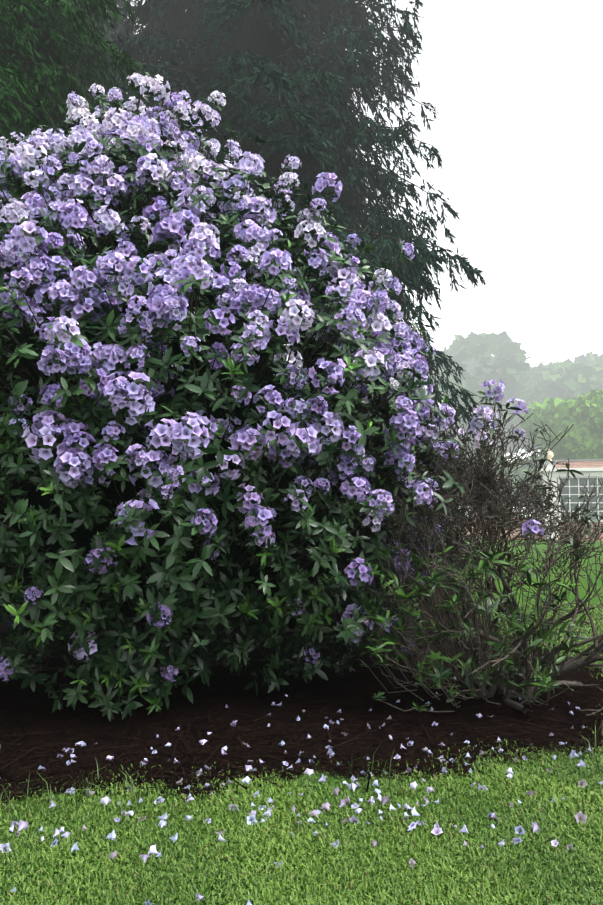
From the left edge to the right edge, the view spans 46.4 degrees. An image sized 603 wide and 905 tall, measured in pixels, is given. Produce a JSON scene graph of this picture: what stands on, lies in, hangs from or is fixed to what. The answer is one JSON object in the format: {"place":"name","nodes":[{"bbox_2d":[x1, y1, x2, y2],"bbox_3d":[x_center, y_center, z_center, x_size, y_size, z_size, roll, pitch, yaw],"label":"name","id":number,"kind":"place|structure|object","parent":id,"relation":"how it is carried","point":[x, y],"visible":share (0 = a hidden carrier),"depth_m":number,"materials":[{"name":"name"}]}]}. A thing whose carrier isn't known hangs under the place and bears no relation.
{"place":"outdoors","nodes":[
{"label":"outdoors","id":0,"kind":"place"},
{"bbox_2d":[0,507,602,904],"bbox_3d":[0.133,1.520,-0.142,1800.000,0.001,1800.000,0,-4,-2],"label":"lawn","id":1,"kind":"structure","parent":0,"point":[582,592],"depth_m":3.33,"materials":[{"name":"green plant"}]},
{"bbox_2d":[0,0,68,623],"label":"tree","id":2,"kind":"object","parent":1,"relation":"on","point":[57,59],"visible":0.02,"depth_m":11.66,"materials":[{"name":"green plant"}]},
{"bbox_2d":[0,0,147,626],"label":"tree","id":3,"kind":"object","parent":1,"relation":"on","point":[75,19],"depth_m":11.01,"materials":[{"name":"green plant"}]},
{"bbox_2d":[49,0,136,119],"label":"tree","id":4,"kind":"object","parent":1,"relation":"on","point":[91,52],"depth_m":19.00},
{"bbox_2d":[42,0,150,154],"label":"tree","id":5,"kind":"object","parent":1,"relation":"on","point":[120,26],"depth_m":18.74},
{"bbox_2d":[154,0,374,515],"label":"tree","id":6,"kind":"object","parent":1,"relation":"on","point":[260,40],"visible":0.06,"depth_m":15.42,"materials":[{"name":"green plant"}]},
{"bbox_2d":[62,0,511,599],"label":"conifer","id":7,"kind":"object","parent":1,"relation":"on","point":[312,150],"depth_m":14.84,"materials":[{"name":"green plant"}]},
{"bbox_2d":[0,544,602,802],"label":"mulch bed","id":8,"kind":"object","parent":1,"relation":"on","point":[156,719],"visible":0.08,"depth_m":5.07,"materials":[{"name":"soil"}]},
{"bbox_2d":[0,190,369,635],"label":"leaves","id":9,"kind":"object","parent":8,"relation":"on","point":[81,536],"visible":0.08,"depth_m":5.40,"materials":[{"name":"green plant"}]},
{"bbox_2d":[0,72,504,720],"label":"rhododendron","id":10,"kind":"object","parent":8,"relation":"on","point":[118,666],"depth_m":4.96,"materials":[{"name":"purple plant"}]},
{"bbox_2d":[0,626,602,804],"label":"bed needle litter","id":11,"kind":"object","parent":8,"relation":"on","point":[112,746],"visible":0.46,"depth_m":4.63,"materials":[{"name":"brown soil"}]},
{"bbox_2d":[366,551,576,711],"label":"twigs","id":12,"kind":"object","parent":8,"relation":"on","point":[411,668],"visible":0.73,"depth_m":5.20,"materials":[{"name":"brown wood"}]},
{"bbox_2d":[351,392,602,733],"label":"twiggy shrub","id":13,"kind":"object","parent":8,"relation":"on","point":[495,509],"depth_m":5.40,"materials":[{"name":"green plant"}]},
{"bbox_2d":[0,676,602,904],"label":"fallen petals","id":14,"kind":"object","parent":1,"relation":"on","point":[106,800],"visible":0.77,"depth_m":3.56,"materials":[{"name":"purple plant"}]},
{"bbox_2d":[426,369,488,436],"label":"tree","id":15,"kind":"object","parent":1,"relation":"on","point":[472,385],"visible":0.06,"depth_m":58.28,"materials":[{"name":"plant"}]},
{"bbox_2d":[458,450,512,502],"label":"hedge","id":16,"kind":"object","parent":1,"relation":"on","point":[497,461],"visible":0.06,"depth_m":54.70,"materials":[{"name":"green plant"}]},
{"bbox_2d":[434,331,550,517],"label":"tree","id":17,"kind":"object","parent":1,"relation":"on","point":[506,363],"depth_m":59.69,"materials":[{"name":"green plant"}]},
{"bbox_2d":[497,453,544,514],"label":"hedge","id":18,"kind":"object","parent":1,"relation":"on","point":[521,473],"visible":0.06,"depth_m":54.30,"materials":[{"name":"green plant"}]},
{"bbox_2d":[520,389,602,460],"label":"tree","id":19,"kind":"object","parent":1,"relation":"on","point":[582,438],"visible":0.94,"depth_m":44.92,"materials":[{"name":"green plant"}]},
{"bbox_2d":[528,351,602,399],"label":"tree","id":20,"kind":"object","parent":1,"relation":"on","point":[580,374],"depth_m":59.66,"materials":[{"name":"green plant"}]},
{"bbox_2d":[106,0,602,506],"label":"sky","id":21,"kind":"structure","parent":0,"point":[515,87],"materials":[{"name":"white"}]},
{"bbox_2d":[342,144,444,540],"bbox_3d":[0.266,-3.891,24.014,10.483,17.586,9.358,0,-4,-2],"label":"tree","id":22,"kind":"object","parent":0,"point":[431,338],"depth_m":23.63,"materials":[{"name":"green plant"}]},
{"bbox_2d":[459,461,602,540],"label":"orangery brick walls","id":23,"kind":"structure","parent":0,"point":[588,464],"depth_m":30.93,"materials":[{"name":"orange brick"}]},
{"bbox_2d":[540,461,602,538],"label":"white orangery trim","id":24,"kind":"structure","parent":23,"relation":"attached to","point":[595,472],"depth_m":30.87,"materials":[{"name":"white paint"}]},
{"bbox_2d":[546,451,552,460],"bbox_3d":[11.048,0.125,31.386,0.360,0.550,0.360,-1,-5,18],"label":"orangery finial","id":25,"kind":"object","parent":24,"relation":"on","point":[549,455],"visible":0.56,"depth_m":31.26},
{"bbox_2d":[560,478,602,519],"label":"orangery window glass","id":26,"kind":"object","parent":24,"relation":"in","point":[573,482],"visible":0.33,"depth_m":30.76,"materials":[{"name":"grey glass"}]},
{"bbox_2d":[555,459,602,461],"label":"orangery roof","id":27,"kind":"structure","parent":23,"relation":"on","point":[581,460],"depth_m":31.28,"materials":[{"name":"grey metal"}]}
]}

